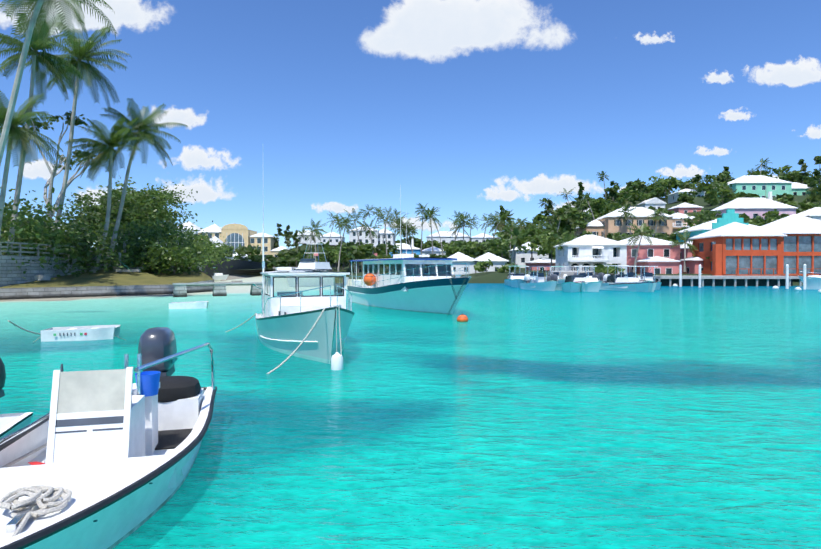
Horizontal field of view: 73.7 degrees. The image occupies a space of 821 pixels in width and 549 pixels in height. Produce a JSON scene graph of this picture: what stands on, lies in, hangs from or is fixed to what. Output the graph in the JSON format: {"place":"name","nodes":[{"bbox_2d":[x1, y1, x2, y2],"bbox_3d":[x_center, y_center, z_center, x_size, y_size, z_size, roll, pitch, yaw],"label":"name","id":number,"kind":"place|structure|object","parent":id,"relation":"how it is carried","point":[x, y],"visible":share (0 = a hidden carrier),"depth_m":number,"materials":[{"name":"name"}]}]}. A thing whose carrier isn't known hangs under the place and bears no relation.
{"place":"outdoors","nodes":[
{"label":"outdoors","id":0,"kind":"place"},
{"bbox_2d":[23,160,57,179],"bbox_3d":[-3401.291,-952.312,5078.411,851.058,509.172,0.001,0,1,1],"label":"cloud","id":1,"kind":"structure","parent":0,"point":[36,169],"depth_m":5079.34,"materials":[{"name":"white"}]},
{"bbox_2d":[0,0,167,36],"bbox_3d":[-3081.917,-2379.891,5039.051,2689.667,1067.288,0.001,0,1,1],"label":"cloud","id":2,"kind":"structure","parent":0,"point":[132,13],"depth_m":5032.70,"materials":[{"name":"white"}]},
{"bbox_2d":[77,187,120,205],"bbox_3d":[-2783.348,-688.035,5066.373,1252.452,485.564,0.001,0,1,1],"label":"cloud","id":3,"kind":"structure","parent":0,"point":[95,191],"depth_m":5068.90,"materials":[{"name":"white"}]},
{"bbox_2d":[0,241,267,286],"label":"stone wall","id":4,"kind":"structure","parent":0,"point":[11,273],"depth_m":54.20,"materials":[{"name":"stone"}]},
{"bbox_2d":[151,107,205,128],"bbox_3d":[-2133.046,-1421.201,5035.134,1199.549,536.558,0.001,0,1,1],"label":"cloud","id":5,"kind":"structure","parent":0,"point":[188,117],"depth_m":5034.36,"materials":[{"name":"white"}]},
{"bbox_2d":[156,176,233,203],"bbox_3d":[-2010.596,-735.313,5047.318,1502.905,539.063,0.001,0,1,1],"label":"cloud","id":6,"kind":"structure","parent":0,"point":[206,193],"depth_m":5045.72,"materials":[{"name":"white"}]},
{"bbox_2d":[160,146,238,170],"bbox_3d":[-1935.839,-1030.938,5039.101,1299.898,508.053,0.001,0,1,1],"label":"cloud","id":7,"kind":"structure","parent":0,"point":[194,157],"depth_m":5038.15,"materials":[{"name":"white"}]},
{"bbox_2d":[311,202,357,213],"bbox_3d":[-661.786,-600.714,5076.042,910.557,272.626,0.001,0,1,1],"label":"cloud","id":8,"kind":"structure","parent":0,"point":[335,207],"depth_m":5076.57,"materials":[{"name":"white"}]},
{"bbox_2d":[0,275,820,548],"bbox_3d":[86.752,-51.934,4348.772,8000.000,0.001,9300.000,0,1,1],"label":"water","id":9,"kind":"structure","parent":0,"point":[662,417],"depth_m":10.20,"materials":[{"name":"teal liquid"}]},
{"bbox_2d":[0,358,32,441],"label":"skiff","id":10,"kind":"object","parent":9,"relation":"on","point":[10,423],"visible":0.6,"depth_m":8.54,"materials":[{"name":"white plastic"}]},
{"bbox_2d":[8,320,125,341],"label":"punt lines","id":11,"kind":"object","parent":9,"relation":"in","point":[9,321],"visible":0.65,"depth_m":20.43,"materials":[{"name":"fabric"}]},
{"bbox_2d":[41,325,120,341],"bbox_3d":[-12.862,2.332,21.488,2.487,0.580,1.350,0,1,-14],"label":"punt","id":12,"kind":"object","parent":9,"relation":"on","point":[88,333],"visible":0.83,"depth_m":20.95,"materials":[{"name":"plastic"}]},
{"bbox_2d":[0,327,216,548],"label":"skiff","id":13,"kind":"object","parent":9,"relation":"on","point":[99,459],"visible":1,"depth_m":6.44,"materials":[{"name":"white plastic"}]},
{"bbox_2d":[169,301,208,308],"bbox_3d":[-15.196,2.140,37.602,2.420,0.560,1.300,0,1,-13],"label":"punt","id":14,"kind":"object","parent":9,"relation":"on","point":[190,305],"visible":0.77,"depth_m":37.06,"materials":[{"name":"plastic"}]},
{"bbox_2d":[173,280,264,296],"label":"dock","id":15,"kind":"structure","parent":9,"relation":"in","point":[180,289],"depth_m":53.41,"materials":[{"name":"concrete"}]},
{"bbox_2d":[252,200,354,369],"bbox_3d":[-3.654,-0.848,19.087,3.390,7.800,9.170,0,1,-21],"label":"lobster boat","id":16,"kind":"object","parent":9,"relation":"in","point":[285,322],"visible":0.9,"depth_m":17.42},
{"bbox_2d":[226,306,341,373],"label":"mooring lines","id":17,"kind":"object","parent":16,"relation":"attached to","point":[293,352],"visible":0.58,"depth_m":15.08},
{"bbox_2d":[347,184,470,314],"bbox_3d":[-0.215,-1.623,37.815,4.991,9.080,16.300,0,1,-24],"label":"tour boat","id":18,"kind":"object","parent":9,"relation":"on","point":[411,282],"visible":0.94,"depth_m":35.48,"materials":[{"name":"paint"}]},
{"bbox_2d":[346,279,465,313],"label":"mooring lines","id":19,"kind":"object","parent":18,"relation":"attached to","point":[456,296],"visible":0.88,"depth_m":31.22,"materials":[{"name":"fabric"}]},
{"bbox_2d":[212,243,820,291],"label":"boats","id":20,"kind":"object","parent":9,"relation":"on","point":[622,281],"visible":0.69,"depth_m":69.52,"materials":[{"name":"white plastic"}]},
{"bbox_2d":[457,283,820,321],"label":"buoys","id":21,"kind":"object","parent":9,"relation":"on","point":[462,318],"visible":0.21,"depth_m":28.34},
{"bbox_2d":[0,0,820,248],"label":"sky","id":22,"kind":"structure","parent":0,"point":[289,89],"materials":[{"name":"blue"}]},
{"bbox_2d":[378,217,455,231],"bbox_3d":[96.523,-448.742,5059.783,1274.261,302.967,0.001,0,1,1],"label":"cloud","id":23,"kind":"structure","parent":0,"point":[418,223],"depth_m":5059.25,"materials":[{"name":"white"}]},
{"bbox_2d":[360,0,569,61],"bbox_3d":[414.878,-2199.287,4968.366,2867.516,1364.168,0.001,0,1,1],"label":"cloud","id":24,"kind":"structure","parent":0,"point":[433,30],"depth_m":4967.99,"materials":[{"name":"white"}]},
{"bbox_2d":[484,186,558,201],"bbox_3d":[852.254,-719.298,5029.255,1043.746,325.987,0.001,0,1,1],"label":"cloud","id":25,"kind":"structure","parent":0,"point":[493,193],"depth_m":5029.01,"materials":[{"name":"white"}]},
{"bbox_2d":[242,195,820,285],"bbox_3d":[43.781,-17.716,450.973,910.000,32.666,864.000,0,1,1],"label":"land","id":26,"kind":"structure","parent":0,"point":[491,277],"depth_m":149.64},
{"bbox_2d":[0,240,213,301],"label":"shore","id":27,"kind":"structure","parent":26,"relation":"on","point":[118,281],"depth_m":54.59,"materials":[{"name":"beige sand"}]},
{"bbox_2d":[0,0,249,278],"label":"vegetation","id":28,"kind":"object","parent":26,"relation":"on","point":[115,219],"visible":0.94,"depth_m":60.49,"materials":[{"name":"green plant"}]},
{"bbox_2d":[96,156,820,273],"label":"vegetation","id":29,"kind":"object","parent":26,"relation":"on","point":[566,220],"visible":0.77,"depth_m":167.11,"materials":[{"name":"green plant"}]},
{"bbox_2d":[177,175,820,289],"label":"town","id":30,"kind":"object","parent":26,"relation":"on","point":[738,251],"visible":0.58,"depth_m":101.00,"materials":[{"name":"white paint"}]},
{"bbox_2d":[495,174,603,194],"bbox_3d":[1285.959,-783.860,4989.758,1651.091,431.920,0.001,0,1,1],"label":"cloud","id":31,"kind":"structure","parent":0,"point":[541,184],"depth_m":4989.85,"materials":[{"name":"white"}]},
{"bbox_2d":[552,201,588,212],"bbox_3d":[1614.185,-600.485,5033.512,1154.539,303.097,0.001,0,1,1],"label":"cloud","id":32,"kind":"structure","parent":0,"point":[559,206],"depth_m":5037.30,"materials":[{"name":"white"}]},
{"bbox_2d":[635,32,672,43],"bbox_3d":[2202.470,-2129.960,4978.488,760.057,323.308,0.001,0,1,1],"label":"cloud","id":33,"kind":"structure","parent":0,"point":[646,39],"depth_m":4978.55,"materials":[{"name":"white"}]},
{"bbox_2d":[657,164,706,178],"bbox_3d":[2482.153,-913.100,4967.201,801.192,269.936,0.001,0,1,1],"label":"cloud","id":34,"kind":"structure","parent":0,"point":[691,171],"depth_m":4967.19,"materials":[{"name":"white"}]},
{"bbox_2d":[696,146,728,155],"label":"cloud","id":35,"kind":"structure","parent":0,"point":[715,151],"depth_m":4992.06,"materials":[{"name":"white"}]},
{"bbox_2d":[705,72,732,83],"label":"cloud","id":36,"kind":"structure","parent":0,"point":[723,78],"depth_m":4959.02,"materials":[{"name":"white"}]},
{"bbox_2d":[719,109,749,120],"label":"cloud","id":37,"kind":"structure","parent":0,"point":[730,115],"depth_m":4957.43,"materials":[{"name":"white"}]},
{"bbox_2d":[746,57,820,86],"bbox_3d":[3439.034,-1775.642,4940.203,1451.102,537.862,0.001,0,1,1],"label":"cloud","id":38,"kind":"structure","parent":0,"point":[801,72],"depth_m":4939.99,"materials":[{"name":"white"}]},
{"bbox_2d":[801,126,820,138],"bbox_3d":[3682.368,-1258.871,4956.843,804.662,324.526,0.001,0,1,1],"label":"cloud","id":39,"kind":"structure","parent":0,"point":[813,132],"depth_m":4957.08,"materials":[{"name":"white"}]}
]}

